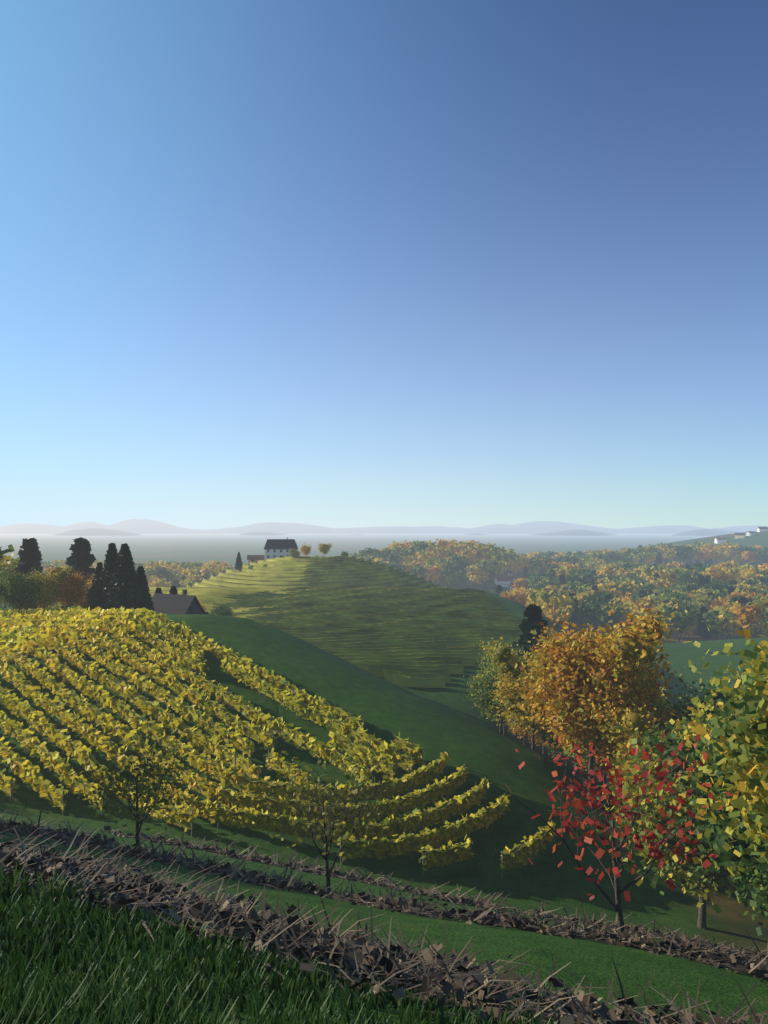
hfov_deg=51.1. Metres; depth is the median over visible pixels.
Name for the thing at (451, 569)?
tree
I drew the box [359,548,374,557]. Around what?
tree
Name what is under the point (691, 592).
tree
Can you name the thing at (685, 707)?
tree
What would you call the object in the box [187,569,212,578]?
tree
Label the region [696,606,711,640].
conifer
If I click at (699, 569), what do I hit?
tree
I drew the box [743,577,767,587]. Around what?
tree
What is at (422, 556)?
tree
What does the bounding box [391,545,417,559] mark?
tree
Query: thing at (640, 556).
tree
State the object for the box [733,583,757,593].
tree
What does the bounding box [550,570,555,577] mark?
conifer
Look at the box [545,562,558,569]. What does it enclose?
tree
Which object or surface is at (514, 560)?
tree
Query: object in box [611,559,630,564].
tree
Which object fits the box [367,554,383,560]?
tree
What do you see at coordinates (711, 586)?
tree
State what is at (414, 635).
hill rows
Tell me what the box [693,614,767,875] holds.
tree
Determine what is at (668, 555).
tree
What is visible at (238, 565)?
conifer
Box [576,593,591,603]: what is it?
tree
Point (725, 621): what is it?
tree
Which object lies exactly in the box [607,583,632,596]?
tree
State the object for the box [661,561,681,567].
tree
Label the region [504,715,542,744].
tree
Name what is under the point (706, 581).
conifer
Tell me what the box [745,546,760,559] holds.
tree
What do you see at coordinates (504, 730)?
tree
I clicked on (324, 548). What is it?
tree
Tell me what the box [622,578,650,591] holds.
tree
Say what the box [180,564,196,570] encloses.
tree
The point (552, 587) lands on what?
tree
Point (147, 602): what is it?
conifer
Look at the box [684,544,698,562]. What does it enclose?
tree
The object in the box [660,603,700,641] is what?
tree
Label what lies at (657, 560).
conifer
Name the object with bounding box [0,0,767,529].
sky
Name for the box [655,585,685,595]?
tree
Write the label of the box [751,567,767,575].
tree
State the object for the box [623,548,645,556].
tree
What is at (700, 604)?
tree
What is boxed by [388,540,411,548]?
tree
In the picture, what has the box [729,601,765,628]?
tree
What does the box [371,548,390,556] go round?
tree
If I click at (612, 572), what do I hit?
tree
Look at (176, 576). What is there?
tree
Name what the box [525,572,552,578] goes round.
tree
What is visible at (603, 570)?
tree
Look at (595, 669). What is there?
tree
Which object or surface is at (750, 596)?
tree
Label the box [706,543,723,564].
tree
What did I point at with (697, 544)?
tree
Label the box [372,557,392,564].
tree
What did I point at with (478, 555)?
tree
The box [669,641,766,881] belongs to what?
tree
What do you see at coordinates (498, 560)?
tree
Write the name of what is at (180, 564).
tree
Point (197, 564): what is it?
tree
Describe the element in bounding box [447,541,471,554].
tree
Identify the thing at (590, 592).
tree
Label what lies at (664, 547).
tree
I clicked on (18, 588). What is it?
tree
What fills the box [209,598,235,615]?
bush
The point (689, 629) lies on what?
tree
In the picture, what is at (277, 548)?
farm house
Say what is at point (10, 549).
tree
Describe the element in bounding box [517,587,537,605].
tree
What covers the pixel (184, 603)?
house
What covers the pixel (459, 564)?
tree
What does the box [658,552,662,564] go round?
conifer
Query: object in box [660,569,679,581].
tree
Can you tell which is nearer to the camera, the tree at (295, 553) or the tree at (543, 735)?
the tree at (543, 735)
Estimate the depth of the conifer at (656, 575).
549.40 m
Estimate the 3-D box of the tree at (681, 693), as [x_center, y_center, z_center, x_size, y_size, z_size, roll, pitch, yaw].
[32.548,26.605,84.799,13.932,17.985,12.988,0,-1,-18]
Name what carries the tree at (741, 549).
on the ground at (432, 721)
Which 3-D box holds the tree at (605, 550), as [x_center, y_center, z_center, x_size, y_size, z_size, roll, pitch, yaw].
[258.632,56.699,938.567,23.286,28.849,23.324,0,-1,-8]
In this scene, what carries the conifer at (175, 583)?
on the ground at (432, 721)
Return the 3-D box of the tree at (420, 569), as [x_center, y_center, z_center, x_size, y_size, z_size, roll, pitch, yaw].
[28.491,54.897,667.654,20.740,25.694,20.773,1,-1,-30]
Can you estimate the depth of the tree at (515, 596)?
435.09 m
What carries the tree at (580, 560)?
on the ground at (432, 721)
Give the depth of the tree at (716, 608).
385.60 m
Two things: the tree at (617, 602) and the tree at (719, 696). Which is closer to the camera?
the tree at (719, 696)
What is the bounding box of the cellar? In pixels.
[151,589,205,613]
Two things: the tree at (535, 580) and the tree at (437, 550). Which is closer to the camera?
the tree at (535, 580)
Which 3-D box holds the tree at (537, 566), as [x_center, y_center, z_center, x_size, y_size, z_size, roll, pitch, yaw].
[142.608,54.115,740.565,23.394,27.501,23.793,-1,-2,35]
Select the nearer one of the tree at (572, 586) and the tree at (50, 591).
the tree at (50, 591)
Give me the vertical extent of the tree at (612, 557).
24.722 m
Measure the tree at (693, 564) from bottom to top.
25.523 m
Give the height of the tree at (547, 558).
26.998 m
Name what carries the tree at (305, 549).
on the ground at (432, 721)
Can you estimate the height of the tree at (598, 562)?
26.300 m
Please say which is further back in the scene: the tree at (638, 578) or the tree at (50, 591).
the tree at (638, 578)
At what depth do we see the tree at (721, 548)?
908.14 m
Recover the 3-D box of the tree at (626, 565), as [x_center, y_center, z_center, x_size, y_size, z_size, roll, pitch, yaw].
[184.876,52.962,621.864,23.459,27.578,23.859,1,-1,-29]
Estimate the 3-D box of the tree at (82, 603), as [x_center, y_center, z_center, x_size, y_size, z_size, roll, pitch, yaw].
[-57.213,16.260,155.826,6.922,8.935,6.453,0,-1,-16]
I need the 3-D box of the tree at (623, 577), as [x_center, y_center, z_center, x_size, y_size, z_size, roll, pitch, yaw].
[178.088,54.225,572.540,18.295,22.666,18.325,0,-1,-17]
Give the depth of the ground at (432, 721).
68.98 m
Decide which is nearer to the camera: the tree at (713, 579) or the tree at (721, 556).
the tree at (713, 579)
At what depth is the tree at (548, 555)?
937.83 m
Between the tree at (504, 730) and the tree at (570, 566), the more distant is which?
the tree at (570, 566)
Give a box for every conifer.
[14,537,47,608]
[60,537,95,609]
[86,562,107,610]
[93,542,128,609]
[105,543,142,609]
[127,566,154,610]
[155,587,162,593]
[169,586,177,593]
[171,579,179,587]
[234,552,242,570]
[494,585,502,594]
[517,603,548,664]
[523,566,527,581]
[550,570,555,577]
[557,574,565,587]
[568,592,581,632]
[579,600,589,632]
[652,573,659,580]
[655,555,659,564]
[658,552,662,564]
[696,575,704,587]
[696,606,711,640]
[703,577,710,585]
[726,586,732,594]
[738,597,747,629]
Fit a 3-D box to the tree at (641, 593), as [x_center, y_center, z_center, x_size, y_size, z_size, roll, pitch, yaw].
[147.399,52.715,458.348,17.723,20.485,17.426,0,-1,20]
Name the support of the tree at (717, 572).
on the ground at (432, 721)
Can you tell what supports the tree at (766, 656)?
on the ground at (432, 721)
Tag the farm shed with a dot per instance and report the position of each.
(253, 558)
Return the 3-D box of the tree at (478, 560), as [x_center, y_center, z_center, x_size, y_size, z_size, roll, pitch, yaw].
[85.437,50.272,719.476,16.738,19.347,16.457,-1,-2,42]
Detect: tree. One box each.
[0,544,14,582]
[0,547,21,608]
[0,559,43,614]
[0,560,17,606]
[23,565,73,609]
[41,561,67,570]
[45,566,88,606]
[73,732,199,847]
[76,573,93,608]
[85,584,103,608]
[143,561,169,569]
[147,563,172,575]
[147,566,175,581]
[148,575,162,580]
[148,578,170,586]
[167,564,183,570]
[168,567,187,575]
[170,562,197,567]
[170,572,188,581]
[178,579,194,586]
[180,561,205,566]
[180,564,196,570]
[180,574,203,581]
[182,568,210,578]
[185,562,200,566]
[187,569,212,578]
[193,566,223,575]
[203,562,226,571]
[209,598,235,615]
[216,561,233,569]
[234,736,403,892]
[289,549,300,557]
[300,543,311,554]
[318,543,332,553]
[341,549,348,555]
[349,552,359,558]
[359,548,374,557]
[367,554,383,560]
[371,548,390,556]
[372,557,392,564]
[383,553,402,564]
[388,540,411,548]
[388,562,408,571]
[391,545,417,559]
[397,555,417,563]
[401,560,419,571]
[407,562,430,579]
[412,540,437,550]
[414,550,438,564]
[415,542,439,552]
[422,546,443,559]
[424,558,446,567]
[424,563,444,583]
[435,539,457,556]
[440,569,459,585]
[441,544,459,557]
[442,565,457,587]
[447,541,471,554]
[447,554,469,567]
[450,558,473,587]
[455,568,470,585]
[456,547,477,563]
[461,665,516,733]
[463,563,488,588]
[467,646,526,735]
[471,543,493,558]
[471,548,484,561]
[474,557,489,568]
[474,559,491,584]
[479,637,560,749]
[485,550,501,560]
[485,552,509,575]
[499,547,514,573]
[500,590,524,604]
[504,661,557,754]
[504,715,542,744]
[505,731,732,933]
[506,552,524,575]
[511,577,529,589]
[513,608,682,796]
[515,554,534,576]
[516,558,530,572]
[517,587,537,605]
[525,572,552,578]
[525,589,554,615]
[526,732,547,755]
[527,556,550,575]
[527,575,553,585]
[530,632,578,771]
[535,588,576,614]
[537,730,574,766]
[538,552,554,556]
[539,582,558,588]
[540,585,564,592]
[541,556,552,562]
[544,605,573,625]
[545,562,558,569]
[547,566,571,578]
[550,556,567,562]
[552,552,566,558]
[552,577,570,586]
[553,562,567,569]
[555,658,671,785]
[557,556,577,563]
[560,580,585,592]
[562,705,628,788]
[563,563,585,569]
[566,550,581,554]
[566,568,596,581]
[568,561,584,570]
[571,756,595,780]
[573,575,597,586]
[574,586,591,594]
[575,600,603,635]
[576,557,593,564]
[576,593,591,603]
[578,590,613,606]
[579,589,593,595]
[583,562,595,571]
[585,553,606,562]
[587,696,690,813]
[591,557,604,568]
[593,606,624,634]
[595,577,613,583]
[595,601,614,631]
[595,687,671,774]
[596,563,623,576]
[596,700,759,928]
[597,548,613,553]
[597,583,624,597]
[602,573,621,582]
[604,561,628,566]
[605,553,627,563]
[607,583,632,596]
[608,598,622,605]
[608,683,738,783]
[609,600,637,627]
[610,566,640,574]
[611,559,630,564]
[611,581,636,592]
[612,567,640,576]
[615,563,634,569]
[617,596,656,613]
[620,573,644,580]
[621,547,630,554]
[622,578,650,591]
[622,591,632,597]
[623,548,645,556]
[625,555,636,562]
[625,576,646,580]
[630,549,649,562]
[630,587,655,599]
[631,562,643,566]
[633,608,670,633]
[637,544,655,564]
[639,564,674,579]
[639,583,659,590]
[643,593,663,598]
[644,553,655,564]
[647,546,660,560]
[647,577,674,589]
[647,601,679,642]
[652,592,675,633]
[653,595,689,638]
[655,545,669,564]
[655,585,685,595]
[656,542,674,564]
[660,547,676,563]
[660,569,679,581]
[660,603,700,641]
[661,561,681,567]
[662,674,760,888]
[663,639,767,935]
[666,674,706,713]
[669,567,693,580]
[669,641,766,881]
[670,579,690,585]
[671,593,691,602]
[674,571,696,582]
[675,545,692,563]
[677,581,700,595]
[678,618,698,641]
[680,599,699,610]
[682,562,705,569]
[683,545,697,561]
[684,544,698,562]
[685,589,701,596]
[688,566,704,574]
[688,601,707,633]
[689,541,701,562]
[689,589,714,604]
[689,655,767,882]
[690,595,714,611]
[693,576,720,585]
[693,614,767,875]
[696,547,712,564]
[698,543,710,564]
[698,564,732,582]
[701,583,725,590]
[701,609,728,639]
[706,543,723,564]
[708,546,724,563]
[708,592,748,631]
[710,606,727,638]
[711,589,729,599]
[712,560,739,570]
[713,603,741,638]
[714,551,730,563]
[718,579,740,591]
[723,542,740,561]
[724,564,755,581]
[728,595,767,604]
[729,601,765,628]
[731,591,757,595]
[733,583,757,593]
[734,545,747,565]
[735,569,767,582]
[739,806,767,876]
[740,551,756,563]
[741,591,767,598]
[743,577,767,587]
[744,622,763,637]
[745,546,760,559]
[746,576,767,581]
[746,587,767,595]
[748,596,767,633]
[751,545,764,561]
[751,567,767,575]
[754,563,767,569]
[755,582,767,590]
[756,550,767,562]
[759,602,767,624]
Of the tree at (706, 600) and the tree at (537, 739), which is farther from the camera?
the tree at (706, 600)
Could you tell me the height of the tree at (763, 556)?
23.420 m
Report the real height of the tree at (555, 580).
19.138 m
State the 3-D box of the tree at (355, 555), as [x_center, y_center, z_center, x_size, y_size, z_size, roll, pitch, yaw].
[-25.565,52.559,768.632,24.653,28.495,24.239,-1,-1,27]
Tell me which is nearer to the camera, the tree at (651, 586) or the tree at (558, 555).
the tree at (651, 586)
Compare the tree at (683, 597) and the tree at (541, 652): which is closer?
the tree at (541, 652)
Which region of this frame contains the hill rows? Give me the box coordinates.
[17,556,522,687]
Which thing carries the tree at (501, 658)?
on the ground at (432, 721)
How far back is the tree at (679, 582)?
527.81 m
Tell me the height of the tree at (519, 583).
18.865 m
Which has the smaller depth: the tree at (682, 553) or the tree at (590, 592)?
the tree at (590, 592)
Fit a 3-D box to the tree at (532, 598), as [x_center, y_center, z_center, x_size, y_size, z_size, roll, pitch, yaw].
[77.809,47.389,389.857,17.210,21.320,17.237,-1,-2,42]
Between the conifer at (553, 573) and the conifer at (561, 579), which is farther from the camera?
the conifer at (553, 573)
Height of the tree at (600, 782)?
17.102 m
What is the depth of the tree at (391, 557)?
708.62 m
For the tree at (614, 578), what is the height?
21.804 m
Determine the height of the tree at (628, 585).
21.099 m
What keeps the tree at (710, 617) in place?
on the ground at (432, 721)
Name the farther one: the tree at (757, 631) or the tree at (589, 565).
the tree at (589, 565)
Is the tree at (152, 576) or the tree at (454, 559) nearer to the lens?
the tree at (152, 576)
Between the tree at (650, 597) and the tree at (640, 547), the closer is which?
the tree at (650, 597)
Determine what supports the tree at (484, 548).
on the ground at (432, 721)
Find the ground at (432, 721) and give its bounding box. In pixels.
[0,531,767,1023]
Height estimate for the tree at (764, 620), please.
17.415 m
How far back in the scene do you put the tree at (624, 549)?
925.00 m
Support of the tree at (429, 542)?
on the ground at (432, 721)
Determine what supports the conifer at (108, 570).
on the ground at (432, 721)
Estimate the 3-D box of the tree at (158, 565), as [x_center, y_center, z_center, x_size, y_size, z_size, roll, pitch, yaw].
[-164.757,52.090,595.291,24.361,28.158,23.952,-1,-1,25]
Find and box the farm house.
[264,537,297,560]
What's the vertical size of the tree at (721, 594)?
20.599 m
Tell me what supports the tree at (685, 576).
on the ground at (432, 721)
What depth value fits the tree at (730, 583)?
512.95 m
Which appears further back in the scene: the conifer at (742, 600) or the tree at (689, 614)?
the conifer at (742, 600)
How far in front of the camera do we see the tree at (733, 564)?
658.69 m
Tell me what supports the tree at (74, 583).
on the ground at (432, 721)
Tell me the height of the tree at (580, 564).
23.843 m
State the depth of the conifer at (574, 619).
380.10 m
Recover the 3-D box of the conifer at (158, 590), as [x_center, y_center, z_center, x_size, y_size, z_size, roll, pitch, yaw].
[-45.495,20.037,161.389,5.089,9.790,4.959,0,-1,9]
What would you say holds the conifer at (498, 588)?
on the ground at (432, 721)
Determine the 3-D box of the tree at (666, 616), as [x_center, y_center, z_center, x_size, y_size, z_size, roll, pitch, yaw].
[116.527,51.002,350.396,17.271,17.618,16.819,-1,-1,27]
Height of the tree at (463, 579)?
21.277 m
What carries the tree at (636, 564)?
on the ground at (432, 721)
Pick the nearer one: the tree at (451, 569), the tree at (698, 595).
the tree at (698, 595)
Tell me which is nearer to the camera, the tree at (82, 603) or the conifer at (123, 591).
the conifer at (123, 591)
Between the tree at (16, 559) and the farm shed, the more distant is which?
the farm shed
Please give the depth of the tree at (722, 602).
407.50 m
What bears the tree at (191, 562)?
on the ground at (432, 721)
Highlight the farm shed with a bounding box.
[247,555,264,564]
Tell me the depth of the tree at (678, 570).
571.70 m
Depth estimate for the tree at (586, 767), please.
114.09 m
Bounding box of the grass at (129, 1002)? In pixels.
[0,854,746,1023]
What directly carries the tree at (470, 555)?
on the ground at (432, 721)
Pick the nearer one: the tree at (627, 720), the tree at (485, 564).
the tree at (627, 720)
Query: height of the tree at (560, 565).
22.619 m
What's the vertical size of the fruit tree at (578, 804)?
7.605 m
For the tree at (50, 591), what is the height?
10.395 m
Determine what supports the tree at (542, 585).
on the ground at (432, 721)
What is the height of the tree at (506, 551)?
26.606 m
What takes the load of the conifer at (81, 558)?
on the ground at (432, 721)
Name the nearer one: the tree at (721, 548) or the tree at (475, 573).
the tree at (475, 573)
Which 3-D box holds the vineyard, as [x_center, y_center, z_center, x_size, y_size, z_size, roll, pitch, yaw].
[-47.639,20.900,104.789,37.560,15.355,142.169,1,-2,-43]
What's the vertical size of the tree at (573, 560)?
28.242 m
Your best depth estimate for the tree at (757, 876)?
39.38 m
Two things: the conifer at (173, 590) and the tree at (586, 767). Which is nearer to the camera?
the tree at (586, 767)
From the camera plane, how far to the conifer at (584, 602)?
397.98 m
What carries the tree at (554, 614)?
on the ground at (432, 721)
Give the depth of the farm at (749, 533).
1388.60 m
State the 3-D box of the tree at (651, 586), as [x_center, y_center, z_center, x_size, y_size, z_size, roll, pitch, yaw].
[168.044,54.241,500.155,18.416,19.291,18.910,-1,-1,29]
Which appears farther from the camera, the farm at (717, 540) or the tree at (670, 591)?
the farm at (717, 540)
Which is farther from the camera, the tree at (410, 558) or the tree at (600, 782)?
the tree at (410, 558)
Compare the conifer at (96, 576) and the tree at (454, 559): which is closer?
the conifer at (96, 576)
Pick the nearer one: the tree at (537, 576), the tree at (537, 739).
the tree at (537, 739)
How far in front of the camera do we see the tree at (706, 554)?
900.83 m
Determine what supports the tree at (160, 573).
on the ground at (432, 721)
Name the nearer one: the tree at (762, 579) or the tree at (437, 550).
the tree at (762, 579)
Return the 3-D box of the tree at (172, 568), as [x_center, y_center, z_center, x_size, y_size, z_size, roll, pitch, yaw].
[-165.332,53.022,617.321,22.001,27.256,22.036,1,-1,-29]
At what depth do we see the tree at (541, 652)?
105.27 m
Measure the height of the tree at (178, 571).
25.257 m
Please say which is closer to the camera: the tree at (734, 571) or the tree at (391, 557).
the tree at (734, 571)
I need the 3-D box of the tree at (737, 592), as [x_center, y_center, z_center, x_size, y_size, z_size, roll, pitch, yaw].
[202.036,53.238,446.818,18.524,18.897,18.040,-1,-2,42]
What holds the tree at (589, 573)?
on the ground at (432, 721)
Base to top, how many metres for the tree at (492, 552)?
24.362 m
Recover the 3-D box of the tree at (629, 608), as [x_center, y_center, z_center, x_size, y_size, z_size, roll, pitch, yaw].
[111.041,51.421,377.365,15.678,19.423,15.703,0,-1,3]
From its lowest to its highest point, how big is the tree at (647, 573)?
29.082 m
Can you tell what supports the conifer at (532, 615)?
on the ground at (432, 721)
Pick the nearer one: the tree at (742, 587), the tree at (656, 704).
the tree at (656, 704)
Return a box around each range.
[0,519,767,533]
[53,528,740,535]
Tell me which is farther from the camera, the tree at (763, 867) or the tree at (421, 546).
the tree at (421, 546)
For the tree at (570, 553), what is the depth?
991.02 m
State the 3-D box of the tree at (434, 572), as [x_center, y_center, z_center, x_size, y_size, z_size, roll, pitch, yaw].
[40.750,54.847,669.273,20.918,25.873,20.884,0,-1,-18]
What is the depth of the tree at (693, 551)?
900.61 m
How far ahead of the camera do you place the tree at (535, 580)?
560.53 m
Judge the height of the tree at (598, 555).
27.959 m
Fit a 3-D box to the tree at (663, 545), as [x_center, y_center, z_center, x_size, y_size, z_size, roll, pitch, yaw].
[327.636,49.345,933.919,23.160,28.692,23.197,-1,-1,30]
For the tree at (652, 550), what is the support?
on the ground at (432, 721)
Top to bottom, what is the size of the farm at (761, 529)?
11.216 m
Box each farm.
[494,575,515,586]
[714,537,725,543]
[734,533,745,537]
[746,531,754,535]
[757,527,767,531]
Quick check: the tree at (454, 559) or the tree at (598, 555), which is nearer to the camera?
the tree at (454, 559)
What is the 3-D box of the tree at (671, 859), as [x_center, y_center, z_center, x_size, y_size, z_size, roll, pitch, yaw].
[23.527,22.464,57.689,15.181,16.040,14.782,1,-2,-40]
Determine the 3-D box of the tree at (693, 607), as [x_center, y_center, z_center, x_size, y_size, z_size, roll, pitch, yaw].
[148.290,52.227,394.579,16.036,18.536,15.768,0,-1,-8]
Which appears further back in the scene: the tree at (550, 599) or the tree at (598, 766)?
the tree at (550, 599)
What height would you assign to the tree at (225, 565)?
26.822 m
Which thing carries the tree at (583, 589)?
on the ground at (432, 721)
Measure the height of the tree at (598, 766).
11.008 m
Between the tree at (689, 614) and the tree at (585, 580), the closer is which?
the tree at (689, 614)
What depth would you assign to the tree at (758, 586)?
480.50 m
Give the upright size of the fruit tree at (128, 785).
5.554 m
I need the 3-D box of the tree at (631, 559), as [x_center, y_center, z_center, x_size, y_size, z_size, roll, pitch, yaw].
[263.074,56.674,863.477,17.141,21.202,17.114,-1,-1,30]
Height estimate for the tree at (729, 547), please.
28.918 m
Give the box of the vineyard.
[0,605,555,870]
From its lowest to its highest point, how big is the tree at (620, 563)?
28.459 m
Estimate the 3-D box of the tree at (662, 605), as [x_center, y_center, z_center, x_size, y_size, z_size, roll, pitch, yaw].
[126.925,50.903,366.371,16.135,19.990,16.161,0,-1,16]
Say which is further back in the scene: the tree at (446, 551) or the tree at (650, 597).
the tree at (446, 551)
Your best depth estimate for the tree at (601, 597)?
416.06 m
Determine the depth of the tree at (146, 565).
635.92 m
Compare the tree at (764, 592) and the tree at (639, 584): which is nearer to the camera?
the tree at (764, 592)
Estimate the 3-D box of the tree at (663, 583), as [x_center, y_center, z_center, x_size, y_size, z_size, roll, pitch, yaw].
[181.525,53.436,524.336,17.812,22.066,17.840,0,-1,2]
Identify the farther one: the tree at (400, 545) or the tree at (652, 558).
the tree at (652, 558)
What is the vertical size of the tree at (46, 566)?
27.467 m
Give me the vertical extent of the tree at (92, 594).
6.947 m
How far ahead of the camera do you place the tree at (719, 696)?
77.26 m
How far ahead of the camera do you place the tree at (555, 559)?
809.37 m
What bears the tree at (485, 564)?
on the ground at (432, 721)
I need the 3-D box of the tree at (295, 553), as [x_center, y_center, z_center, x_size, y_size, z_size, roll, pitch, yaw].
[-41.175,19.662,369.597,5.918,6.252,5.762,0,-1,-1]
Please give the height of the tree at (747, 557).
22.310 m
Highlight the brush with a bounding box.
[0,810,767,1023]
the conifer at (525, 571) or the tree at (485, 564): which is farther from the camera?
the conifer at (525, 571)
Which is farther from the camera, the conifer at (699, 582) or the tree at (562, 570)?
the tree at (562, 570)
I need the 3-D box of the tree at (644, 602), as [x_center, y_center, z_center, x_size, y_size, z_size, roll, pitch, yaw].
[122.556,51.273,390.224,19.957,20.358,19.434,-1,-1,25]
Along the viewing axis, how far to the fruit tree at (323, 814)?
30.47 m
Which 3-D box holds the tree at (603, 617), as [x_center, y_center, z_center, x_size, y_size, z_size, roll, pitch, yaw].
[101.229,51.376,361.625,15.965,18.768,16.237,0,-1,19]
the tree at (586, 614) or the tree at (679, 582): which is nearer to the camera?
the tree at (586, 614)
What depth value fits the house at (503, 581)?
706.66 m
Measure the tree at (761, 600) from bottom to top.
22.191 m
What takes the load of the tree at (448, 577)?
on the ground at (432, 721)
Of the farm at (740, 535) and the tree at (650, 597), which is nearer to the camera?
the tree at (650, 597)
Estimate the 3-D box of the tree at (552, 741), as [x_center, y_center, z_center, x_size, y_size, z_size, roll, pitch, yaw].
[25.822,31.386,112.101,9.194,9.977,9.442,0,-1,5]
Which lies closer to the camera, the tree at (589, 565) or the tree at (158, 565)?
the tree at (158, 565)
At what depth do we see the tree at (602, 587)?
470.87 m
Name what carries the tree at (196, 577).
on the ground at (432, 721)
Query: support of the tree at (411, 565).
on the ground at (432, 721)
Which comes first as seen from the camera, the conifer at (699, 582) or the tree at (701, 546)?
the conifer at (699, 582)
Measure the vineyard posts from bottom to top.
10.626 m
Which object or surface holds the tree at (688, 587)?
on the ground at (432, 721)
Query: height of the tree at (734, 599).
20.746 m
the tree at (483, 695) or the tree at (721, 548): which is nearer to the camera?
the tree at (483, 695)
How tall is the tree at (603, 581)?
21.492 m
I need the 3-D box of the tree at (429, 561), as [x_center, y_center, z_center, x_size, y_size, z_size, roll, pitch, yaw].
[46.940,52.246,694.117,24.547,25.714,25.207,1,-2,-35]
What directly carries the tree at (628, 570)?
on the ground at (432, 721)
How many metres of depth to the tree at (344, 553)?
403.46 m
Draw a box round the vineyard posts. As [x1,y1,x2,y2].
[4,671,552,877]
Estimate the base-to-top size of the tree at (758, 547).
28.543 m
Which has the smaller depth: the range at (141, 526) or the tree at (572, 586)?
the tree at (572, 586)
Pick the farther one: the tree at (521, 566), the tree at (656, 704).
the tree at (521, 566)
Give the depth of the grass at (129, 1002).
7.42 m
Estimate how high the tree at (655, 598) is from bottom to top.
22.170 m
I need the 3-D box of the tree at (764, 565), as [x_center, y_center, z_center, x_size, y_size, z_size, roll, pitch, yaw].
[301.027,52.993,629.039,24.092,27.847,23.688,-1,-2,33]
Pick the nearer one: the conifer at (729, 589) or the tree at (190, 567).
the conifer at (729, 589)
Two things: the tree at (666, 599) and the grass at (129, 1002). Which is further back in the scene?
the tree at (666, 599)
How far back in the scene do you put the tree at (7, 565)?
179.57 m
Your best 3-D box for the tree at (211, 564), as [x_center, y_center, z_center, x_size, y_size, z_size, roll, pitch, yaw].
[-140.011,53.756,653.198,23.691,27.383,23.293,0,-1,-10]
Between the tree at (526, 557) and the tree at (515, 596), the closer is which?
the tree at (515, 596)
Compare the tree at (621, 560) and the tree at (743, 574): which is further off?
the tree at (621, 560)
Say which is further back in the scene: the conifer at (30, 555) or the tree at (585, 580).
the tree at (585, 580)
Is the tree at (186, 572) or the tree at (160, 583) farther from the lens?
the tree at (186, 572)
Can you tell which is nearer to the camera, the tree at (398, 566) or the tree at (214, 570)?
the tree at (214, 570)
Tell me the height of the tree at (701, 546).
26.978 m
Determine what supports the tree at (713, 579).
on the ground at (432, 721)
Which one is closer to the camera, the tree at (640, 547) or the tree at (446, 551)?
the tree at (446, 551)
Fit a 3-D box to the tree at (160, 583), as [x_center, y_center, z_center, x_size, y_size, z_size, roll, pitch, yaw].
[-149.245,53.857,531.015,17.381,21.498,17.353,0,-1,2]
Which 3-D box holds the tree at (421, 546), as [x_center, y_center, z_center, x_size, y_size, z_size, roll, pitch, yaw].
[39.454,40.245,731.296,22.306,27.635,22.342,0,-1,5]
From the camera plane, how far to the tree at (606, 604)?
408.99 m
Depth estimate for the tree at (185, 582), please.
534.81 m
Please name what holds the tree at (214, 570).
on the ground at (432, 721)
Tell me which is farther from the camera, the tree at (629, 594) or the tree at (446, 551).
the tree at (446, 551)
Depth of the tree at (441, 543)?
748.36 m

